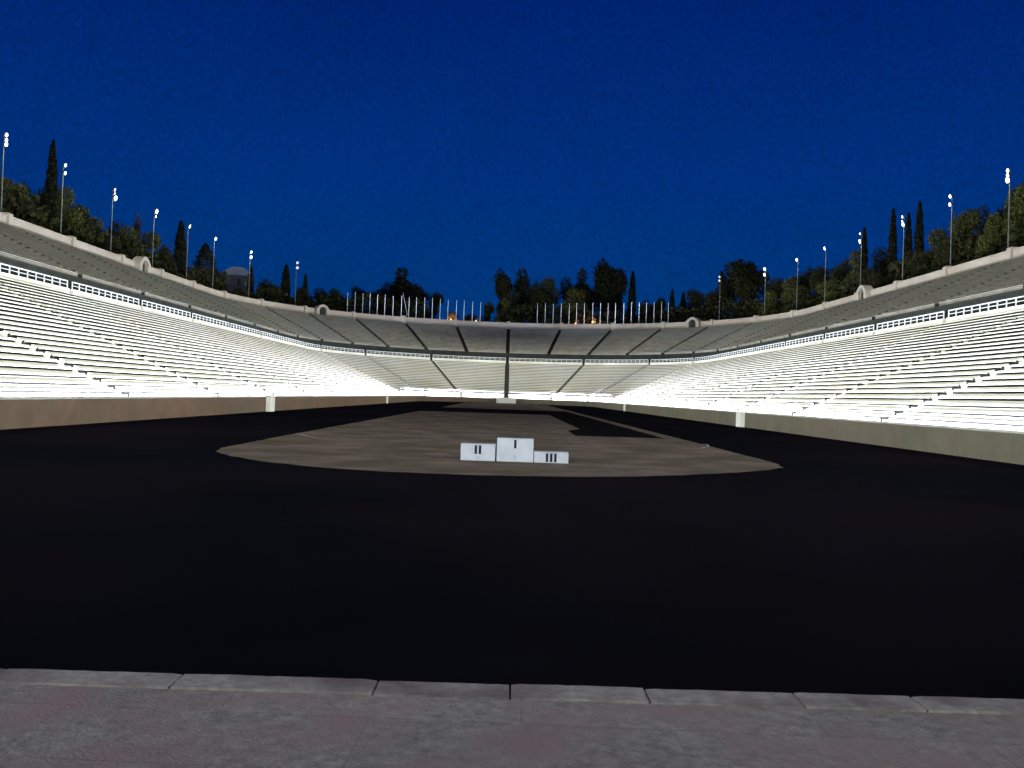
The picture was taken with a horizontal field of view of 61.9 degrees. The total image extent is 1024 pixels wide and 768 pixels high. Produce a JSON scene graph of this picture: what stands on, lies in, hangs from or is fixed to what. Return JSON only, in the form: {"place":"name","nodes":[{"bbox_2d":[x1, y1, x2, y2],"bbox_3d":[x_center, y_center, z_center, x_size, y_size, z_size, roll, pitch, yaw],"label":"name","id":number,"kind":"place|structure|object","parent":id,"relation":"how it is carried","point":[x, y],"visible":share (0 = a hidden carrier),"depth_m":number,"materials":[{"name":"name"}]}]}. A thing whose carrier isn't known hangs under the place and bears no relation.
{"place":"outdoors","nodes":[
{"label":"outdoors","id":0,"kind":"place"},
{"bbox_2d":[216,411,783,476],"bbox_3d":[-0.375,2.308,47.772,15.659,0.001,59.887,2,-1,0],"label":"infield","id":1,"kind":"object","parent":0,"point":[422,442],"visible":0.99,"depth_m":26.09,"materials":[{"name":"brown soil"}]},
{"bbox_2d":[460,443,495,460],"bbox_3d":[-0.867,1.742,21.896,0.875,0.415,0.456,2,-1,0],"label":"podium block","id":2,"kind":"object","parent":1,"relation":"on","point":[478,451],"depth_m":21.67,"materials":[{"name":"white paint"}]},
{"bbox_2d":[496,437,533,461],"bbox_3d":[0.080,1.689,21.903,0.929,0.585,0.456,2,-1,0],"label":"podium block","id":3,"kind":"object","parent":1,"relation":"on","point":[514,449],"depth_m":21.68,"materials":[{"name":"white paint"}]},
{"bbox_2d":[533,451,568,463],"bbox_3d":[0.997,1.878,21.907,0.875,0.268,0.456,2,-1,0],"label":"podium block","id":4,"kind":"object","parent":1,"relation":"on","point":[549,457],"depth_m":21.68,"materials":[{"name":"white paint"}]},
{"bbox_2d":[550,415,664,438],"bbox_3d":[4.631,2.598,57.678,3.950,0.001,40.150,2,-1,0],"label":"runway","id":5,"kind":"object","parent":1,"relation":"on","point":[585,426],"visible":1,"depth_m":46.49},
{"bbox_2d":[445,403,571,411],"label":"infield","id":6,"kind":"object","parent":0,"point":[507,406],"visible":0.95,"depth_m":121.47,"materials":[{"name":"brown soil"}]},
{"bbox_2d":[0,401,1023,698],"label":"running track","id":7,"kind":"structure","parent":0,"point":[178,545],"depth_m":8.54,"materials":[{"name":"black asphalt"}]},
{"bbox_2d":[0,395,1023,464],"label":"arena wall","id":8,"kind":"structure","parent":7,"relation":"on","point":[976,443],"depth_m":39.68,"materials":[{"name":"stone"}]},
{"bbox_2d":[0,684,1023,767],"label":"pavement","id":9,"kind":"structure","parent":0,"point":[46,726],"depth_m":4.19,"materials":[{"name":"grey concrete"}]},
{"bbox_2d":[0,0,1023,323],"label":"sky","id":10,"kind":"structure","parent":0,"point":[451,143],"materials":[{"name":"blue"}]},
{"label":"ground","id":11,"kind":"structure","parent":0,"visible":0},
{"bbox_2d":[496,397,515,403],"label":"landing block","id":12,"kind":"structure","parent":11,"relation":"on","point":[506,400],"depth_m":175.77,"materials":[{"name":"stone"}]},
{"bbox_2d":[0,272,1023,431],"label":"stand","id":13,"kind":"object","parent":11,"relation":"on","point":[965,371],"visible":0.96,"depth_m":69.26,"materials":[{"name":"white stone"}]},
{"bbox_2d":[0,263,67,287],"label":"walkway railing","id":14,"kind":"object","parent":13,"relation":"on","point":[36,273],"visible":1,"depth_m":68.71,"materials":[{"name":"paint"}]},
{"bbox_2d":[72,282,138,304],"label":"walkway railing","id":15,"kind":"object","parent":13,"relation":"on","point":[79,287],"visible":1,"depth_m":80.27,"materials":[{"name":"paint"}]},
{"bbox_2d":[142,300,190,316],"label":"walkway railing","id":16,"kind":"object","parent":13,"relation":"on","point":[165,308],"visible":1,"depth_m":94.86,"materials":[{"name":"paint"}]},
{"bbox_2d":[0,222,1023,364],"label":"stand","id":17,"kind":"object","parent":13,"relation":"on","point":[22,249],"visible":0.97,"depth_m":146.03,"materials":[{"name":"stone"}]},
{"bbox_2d":[825,324,873,338],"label":"walkway railing","id":18,"kind":"object","parent":13,"relation":"on","point":[859,330],"visible":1,"depth_m":95.34,"materials":[{"name":"metal"}]},
{"bbox_2d":[877,311,943,329],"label":"walkway railing","id":19,"kind":"object","parent":13,"relation":"on","point":[930,317],"visible":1,"depth_m":80.57,"materials":[{"name":"metal"}]},
{"bbox_2d":[948,296,1023,317],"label":"walkway railing","id":20,"kind":"object","parent":13,"relation":"on","point":[988,303],"visible":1,"depth_m":68.45,"materials":[{"name":"paint"}]},
{"bbox_2d":[0,669,1023,714],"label":"kerb","id":21,"kind":"structure","parent":11,"relation":"on","point":[578,693],"depth_m":4.75,"materials":[{"name":"stone"}]},
{"bbox_3d":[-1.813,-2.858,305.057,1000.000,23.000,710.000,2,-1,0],"label":"hillside","id":22,"kind":"structure","parent":0,"visible":0},
{"bbox_2d":[0,132,7,211],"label":"floodlight mast","id":23,"kind":"object","parent":22,"relation":"on","point":[5,144],"visible":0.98,"depth_m":100.18,"materials":[{"name":"white metal"}]},
{"bbox_2d":[3,178,29,211],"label":"broadleaf tree","id":24,"kind":"object","parent":22,"relation":"on","point":[15,186],"visible":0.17,"depth_m":115.09,"materials":[{"name":"green plant"}]},
{"bbox_2d":[43,139,59,224],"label":"cypress tree","id":25,"kind":"object","parent":22,"relation":"on","point":[51,184],"visible":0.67,"depth_m":125.38,"materials":[{"name":"green plant"}]},
{"bbox_2d":[60,163,66,233],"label":"floodlight mast","id":26,"kind":"object","parent":22,"relation":"on","point":[65,165],"visible":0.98,"depth_m":113.59,"materials":[{"name":"white metal"}]},
{"bbox_2d":[51,186,84,239],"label":"broadleaf tree","id":27,"kind":"object","parent":22,"relation":"on","point":[70,218],"visible":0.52,"depth_m":126.28,"materials":[{"name":"green plant"}]},
{"bbox_2d":[68,203,90,222],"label":"broadleaf tree","id":28,"kind":"object","parent":22,"relation":"on","point":[82,209],"visible":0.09,"depth_m":137.35,"materials":[{"name":"green plant"}]},
{"bbox_2d":[100,234,121,252],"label":"pine tree","id":29,"kind":"object","parent":22,"relation":"on","point":[117,243],"visible":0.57,"depth_m":134.10,"materials":[{"name":"green plant"}]},
{"bbox_2d":[110,188,116,251],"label":"floodlight mast","id":30,"kind":"object","parent":22,"relation":"on","point":[115,197],"visible":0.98,"depth_m":127.94,"materials":[{"name":"white"}]},
{"bbox_2d":[104,219,124,236],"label":"pine tree","id":31,"kind":"object","parent":22,"relation":"on","point":[114,232],"visible":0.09,"depth_m":155.14,"materials":[{"name":"green plant"}]},
{"bbox_2d":[116,225,145,259],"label":"broadleaf tree","id":32,"kind":"object","parent":22,"relation":"on","point":[124,234],"visible":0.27,"depth_m":147.66,"materials":[{"name":"green plant"}]},
{"bbox_2d":[133,214,141,242],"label":"cypress tree","id":33,"kind":"object","parent":22,"relation":"on","point":[136,225],"visible":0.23,"depth_m":170.63,"materials":[{"name":"plant"}]},
{"bbox_2d":[137,230,161,261],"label":"broadleaf tree","id":34,"kind":"object","parent":22,"relation":"on","point":[157,238],"visible":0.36,"depth_m":160.12,"materials":[{"name":"green plant"}]},
{"bbox_2d":[156,244,172,263],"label":"pine tree","id":35,"kind":"object","parent":22,"relation":"on","point":[165,252],"visible":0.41,"depth_m":161.04,"materials":[{"name":"green plant"}]},
{"bbox_2d":[162,255,179,276],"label":"pine tree","id":36,"kind":"object","parent":22,"relation":"on","point":[169,261],"visible":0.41,"depth_m":161.28,"materials":[{"name":"green plant"}]},
{"bbox_2d":[172,220,187,275],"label":"cypress tree","id":37,"kind":"object","parent":22,"relation":"on","point":[180,254],"visible":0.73,"depth_m":170.15,"materials":[{"name":"green plant"}]},
{"bbox_2d":[192,243,218,287],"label":"conifer tree","id":38,"kind":"object","parent":22,"relation":"on","point":[206,255],"visible":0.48,"depth_m":179.99,"materials":[{"name":"green plant"}]},
{"bbox_2d":[220,266,253,291],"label":"house","id":39,"kind":"structure","parent":22,"relation":"on","point":[236,277],"depth_m":211.74,"materials":[{"name":"paint"}]},
{"bbox_2d":[246,266,254,295],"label":"cypress tree","id":40,"kind":"object","parent":22,"relation":"on","point":[250,283],"visible":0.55,"depth_m":193.53,"materials":[{"name":"green plant"}]},
{"bbox_2d":[255,279,273,300],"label":"pine tree","id":41,"kind":"object","parent":22,"relation":"on","point":[264,285],"visible":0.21,"depth_m":199.25,"materials":[{"name":"green plant"}]},
{"bbox_2d":[266,285,285,302],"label":"pine tree","id":42,"kind":"object","parent":22,"relation":"on","point":[276,292],"visible":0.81,"depth_m":194.43,"materials":[{"name":"green plant"}]},
{"bbox_2d":[280,264,290,302],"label":"cypress tree","id":43,"kind":"object","parent":22,"relation":"on","point":[285,282],"visible":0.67,"depth_m":201.94,"materials":[{"name":"green plant"}]},
{"bbox_2d":[294,286,308,305],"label":"pine tree","id":44,"kind":"object","parent":22,"relation":"on","point":[301,293],"visible":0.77,"depth_m":202.56,"materials":[{"name":"green plant"}]},
{"bbox_2d":[324,288,343,309],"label":"pine tree","id":45,"kind":"object","parent":22,"relation":"on","point":[333,291],"visible":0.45,"depth_m":210.80,"materials":[{"name":"green plant"}]},
{"bbox_2d":[351,285,365,312],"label":"pine tree","id":46,"kind":"object","parent":22,"relation":"on","point":[357,290],"visible":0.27,"depth_m":220.02,"materials":[{"name":"green plant"}]},
{"bbox_2d":[377,281,391,306],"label":"pine tree","id":47,"kind":"object","parent":22,"relation":"on","point":[385,291],"visible":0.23,"depth_m":232.04,"materials":[{"name":"green plant"}]},
{"bbox_2d":[388,266,413,312],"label":"pine tree","id":48,"kind":"object","parent":22,"relation":"on","point":[400,286],"visible":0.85,"depth_m":230.79,"materials":[{"name":"green plant"}]},
{"bbox_2d":[403,282,430,317],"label":"pine tree","id":49,"kind":"object","parent":22,"relation":"on","point":[420,294],"visible":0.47,"depth_m":230.10,"materials":[{"name":"green plant"}]},
{"bbox_2d":[426,291,443,318],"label":"pine tree","id":50,"kind":"object","parent":22,"relation":"on","point":[437,297],"visible":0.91,"depth_m":230.66,"materials":[{"name":"green plant"}]},
{"bbox_2d":[479,302,497,321],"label":"pine tree","id":51,"kind":"object","parent":22,"relation":"on","point":[489,310],"visible":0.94,"depth_m":226.84,"materials":[{"name":"green plant"}]},
{"bbox_2d":[493,267,512,321],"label":"pine tree","id":52,"kind":"object","parent":22,"relation":"on","point":[503,283],"visible":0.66,"depth_m":233.49,"materials":[{"name":"green plant"}]},
{"bbox_2d":[494,298,511,321],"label":"broadleaf tree","id":53,"kind":"object","parent":22,"relation":"on","point":[500,317],"visible":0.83,"depth_m":226.01,"materials":[{"name":"green plant"}]},
{"bbox_2d":[497,289,519,322],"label":"pine tree","id":54,"kind":"object","parent":22,"relation":"on","point":[512,299],"visible":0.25,"depth_m":230.65,"materials":[{"name":"green plant"}]},
{"bbox_2d":[0,186,1023,323],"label":"undergrowth","id":55,"kind":"object","parent":22,"relation":"on","point":[11,204],"visible":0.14,"depth_m":183.32,"materials":[{"name":"green plant"}]},
{"bbox_2d":[0,212,1023,330],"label":"parapet wall","id":56,"kind":"structure","parent":22,"relation":"on","point":[8,218],"depth_m":162.19,"materials":[{"name":"stone"}]},
{"bbox_2d":[133,256,150,272],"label":"exit gate","id":57,"kind":"structure","parent":56,"relation":"attached to","point":[142,263],"depth_m":130.58,"materials":[{"name":"stone"}]},
{"bbox_2d":[314,304,329,315],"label":"exit gate","id":58,"kind":"structure","parent":56,"relation":"attached to","point":[322,309],"depth_m":196.69,"materials":[{"name":"stone"}]},
{"bbox_2d":[685,317,700,327],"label":"exit gate","id":59,"kind":"structure","parent":56,"relation":"attached to","point":[692,322],"depth_m":197.65,"materials":[{"name":"stone"}]},
{"bbox_2d":[855,285,872,300],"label":"exit gate","id":60,"kind":"structure","parent":56,"relation":"attached to","point":[863,291],"depth_m":135.80,"materials":[{"name":"stone"}]},
{"bbox_2d":[512,266,530,321],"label":"pine tree","id":61,"kind":"object","parent":22,"relation":"on","point":[521,285],"visible":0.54,"depth_m":235.53,"materials":[{"name":"green plant"}]},
{"bbox_2d":[524,280,542,322],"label":"pine tree","id":62,"kind":"object","parent":22,"relation":"on","point":[532,301],"visible":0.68,"depth_m":231.40,"materials":[{"name":"green plant"}]},
{"bbox_2d":[527,287,558,320],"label":"tree","id":63,"kind":"object","parent":22,"relation":"on","point":[543,293],"visible":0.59,"depth_m":230.16,"materials":[{"name":"green plant"}]},
{"bbox_2d":[533,276,560,322],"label":"broadleaf tree","id":64,"kind":"object","parent":22,"relation":"on","point":[548,285],"visible":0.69,"depth_m":231.89,"materials":[{"name":"green plant"}]},
{"bbox_2d":[558,276,573,322],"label":"pine tree","id":65,"kind":"object","parent":22,"relation":"on","point":[565,288],"visible":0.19,"depth_m":236.09,"materials":[{"name":"green plant"}]},
{"bbox_2d":[562,286,587,322],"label":"broadleaf tree","id":66,"kind":"object","parent":22,"relation":"on","point":[570,294],"visible":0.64,"depth_m":225.26,"materials":[{"name":"green plant"}]},
{"bbox_2d":[574,268,594,322],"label":"pine tree","id":67,"kind":"object","parent":22,"relation":"on","point":[582,285],"visible":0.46,"depth_m":229.21,"materials":[{"name":"green plant"}]},
{"bbox_2d":[589,287,610,323],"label":"pine tree","id":68,"kind":"object","parent":22,"relation":"on","point":[595,297],"visible":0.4,"depth_m":233.17,"materials":[{"name":"green plant"}]},
{"bbox_2d":[592,257,620,316],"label":"pine tree","id":69,"kind":"object","parent":22,"relation":"on","point":[604,280],"visible":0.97,"depth_m":231.07,"materials":[{"name":"green plant"}]},
{"bbox_2d":[610,267,627,316],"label":"pine tree","id":70,"kind":"object","parent":22,"relation":"on","point":[622,287],"visible":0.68,"depth_m":232.28,"materials":[{"name":"green plant"}]},
{"bbox_2d":[626,271,636,322],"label":"cypress tree","id":71,"kind":"object","parent":22,"relation":"on","point":[632,297],"visible":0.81,"depth_m":222.31,"materials":[{"name":"green plant"}]},
{"bbox_2d":[636,299,650,322],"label":"pine tree","id":72,"kind":"object","parent":22,"relation":"on","point":[643,307],"visible":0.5,"depth_m":218.18,"materials":[{"name":"green plant"}]},
{"bbox_2d":[649,296,665,318],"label":"pine tree","id":73,"kind":"object","parent":22,"relation":"on","point":[659,302],"visible":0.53,"depth_m":219.19,"materials":[{"name":"green plant"}]},
{"bbox_2d":[685,287,704,318],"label":"pine tree","id":74,"kind":"object","parent":22,"relation":"on","point":[696,300],"visible":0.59,"depth_m":212.01,"materials":[{"name":"green plant"}]},
{"bbox_2d":[700,291,723,319],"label":"pine tree","id":75,"kind":"object","parent":22,"relation":"on","point":[707,296],"visible":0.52,"depth_m":205.97,"materials":[{"name":"green plant"}]},
{"bbox_2d":[715,271,731,311],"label":"pine tree","id":76,"kind":"object","parent":22,"relation":"on","point":[722,292],"visible":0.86,"depth_m":206.47,"materials":[{"name":"green plant"}]},
{"bbox_2d":[732,276,758,317],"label":"pine tree","id":77,"kind":"object","parent":22,"relation":"on","point":[747,294],"visible":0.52,"depth_m":200.01,"materials":[{"name":"green plant"}]},
{"bbox_2d":[723,260,769,297],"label":"pine tree","id":78,"kind":"object","parent":22,"relation":"on","point":[759,282],"visible":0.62,"depth_m":204.52,"materials":[{"name":"green plant"}]},
{"bbox_2d":[727,259,766,303],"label":"pine tree","id":79,"kind":"object","parent":22,"relation":"on","point":[742,264],"visible":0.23,"depth_m":205.28,"materials":[{"name":"green plant"}]},
{"bbox_2d":[757,290,777,315],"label":"broadleaf tree","id":80,"kind":"object","parent":22,"relation":"on","point":[768,295],"visible":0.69,"depth_m":189.26,"materials":[{"name":"green plant"}]},
{"bbox_2d":[764,277,784,303],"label":"pine tree","id":81,"kind":"object","parent":22,"relation":"on","point":[777,288],"visible":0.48,"depth_m":195.10,"materials":[{"name":"green plant"}]},
{"bbox_2d":[779,275,799,308],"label":"broadleaf tree","id":82,"kind":"object","parent":22,"relation":"on","point":[786,296],"visible":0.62,"depth_m":188.54,"materials":[{"name":"green plant"}]},
{"bbox_2d":[785,285,813,310],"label":"pine tree","id":83,"kind":"object","parent":22,"relation":"on","point":[801,295],"visible":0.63,"depth_m":178.05,"materials":[{"name":"green plant"}]},
{"bbox_2d":[795,267,814,295],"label":"pine tree","id":84,"kind":"object","parent":22,"relation":"on","point":[803,278],"visible":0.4,"depth_m":192.61,"materials":[{"name":"green plant"}]},
{"bbox_2d":[806,265,828,305],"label":"pine tree","id":85,"kind":"object","parent":22,"relation":"on","point":[816,277],"visible":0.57,"depth_m":183.58,"materials":[{"name":"green plant"}]},
{"bbox_2d":[815,279,838,301],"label":"broadleaf tree","id":86,"kind":"object","parent":22,"relation":"on","point":[830,288],"visible":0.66,"depth_m":168.14,"materials":[{"name":"green plant"}]},
{"bbox_2d":[828,258,852,292],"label":"pine tree","id":87,"kind":"object","parent":22,"relation":"on","point":[838,274],"visible":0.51,"depth_m":176.11,"materials":[{"name":"green plant"}]},
{"bbox_2d":[839,250,862,298],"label":"broadleaf tree","id":88,"kind":"object","parent":22,"relation":"on","point":[854,259],"visible":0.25,"depth_m":166.93,"materials":[{"name":"green plant"}]},
{"bbox_2d":[859,227,868,271],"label":"cypress tree","id":89,"kind":"object","parent":22,"relation":"on","point":[863,260],"visible":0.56,"depth_m":163.95,"materials":[{"name":"green plant"}]},
{"bbox_2d":[858,266,878,287],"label":"pine tree","id":90,"kind":"object","parent":22,"relation":"on","point":[865,273],"visible":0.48,"depth_m":151.21,"materials":[{"name":"green plant"}]},
{"bbox_2d":[869,246,887,275],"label":"pine tree","id":91,"kind":"object","parent":22,"relation":"on","point":[880,264],"visible":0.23,"depth_m":165.21,"materials":[{"name":"green plant"}]},
{"bbox_2d":[867,273,898,288],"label":"pine tree","id":92,"kind":"object","parent":22,"relation":"on","point":[880,281],"visible":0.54,"depth_m":142.28,"materials":[{"name":"green plant"}]},
{"bbox_2d":[886,208,897,274],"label":"cypress tree","id":93,"kind":"object","parent":22,"relation":"on","point":[892,248],"visible":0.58,"depth_m":151.91,"materials":[{"name":"green plant"}]},
{"bbox_2d":[902,212,912,256],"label":"cypress tree","id":94,"kind":"object","parent":22,"relation":"on","point":[908,243],"visible":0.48,"depth_m":148.20,"materials":[{"name":"green plant"}]},
{"bbox_2d":[907,249,927,277],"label":"pine tree","id":95,"kind":"object","parent":22,"relation":"on","point":[914,264],"visible":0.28,"depth_m":133.42,"materials":[{"name":"green plant"}]},
{"bbox_2d":[913,201,924,254],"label":"cypress tree","id":96,"kind":"object","parent":22,"relation":"on","point":[918,234],"visible":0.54,"depth_m":144.25,"materials":[{"name":"green plant"}]},
{"bbox_2d":[918,226,948,262],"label":"broadleaf tree","id":97,"kind":"object","parent":22,"relation":"on","point":[938,241],"visible":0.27,"depth_m":137.36,"materials":[{"name":"green plant"}]},
{"bbox_2d":[934,232,962,270],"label":"pine tree","id":98,"kind":"object","parent":22,"relation":"on","point":[943,253],"visible":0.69,"depth_m":123.03,"materials":[{"name":"green plant"}]},
{"bbox_2d":[949,194,952,265],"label":"floodlight mast","id":99,"kind":"object","parent":22,"relation":"on","point":[950,196],"visible":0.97,"depth_m":116.48,"materials":[{"name":"white metal"}]},
{"bbox_2d":[948,207,983,240],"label":"broadleaf tree","id":100,"kind":"object","parent":22,"relation":"on","point":[964,224],"visible":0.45,"depth_m":126.81,"materials":[{"name":"green plant"}]},
{"bbox_2d":[974,203,989,236],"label":"pine tree","id":101,"kind":"object","parent":22,"relation":"on","point":[983,216],"visible":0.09,"depth_m":133.68,"materials":[{"name":"green plant"}]},
{"bbox_2d":[973,212,1002,258],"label":"broadleaf tree","id":102,"kind":"object","parent":22,"relation":"on","point":[990,237],"visible":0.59,"depth_m":114.04,"materials":[{"name":"green plant"}]},
{"bbox_2d":[987,203,1011,236],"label":"pine tree","id":103,"kind":"object","parent":22,"relation":"on","point":[1001,212],"visible":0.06,"depth_m":128.43,"materials":[{"name":"green plant"}]},
{"bbox_2d":[1005,168,1010,247],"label":"floodlight mast","id":104,"kind":"object","parent":22,"relation":"on","point":[1008,177],"visible":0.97,"depth_m":103.09,"materials":[{"name":"white metal"}]},
{"bbox_2d":[999,183,1023,241],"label":"broadleaf tree","id":105,"kind":"object","parent":22,"relation":"on","point":[1007,205],"visible":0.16,"depth_m":116.03,"materials":[{"name":"green plant"}]},
{"bbox_2d":[1001,182,1023,236],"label":"broadleaf tree","id":106,"kind":"object","parent":22,"relation":"on","point":[1019,198],"visible":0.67,"depth_m":112.51,"materials":[{"name":"green plant"}]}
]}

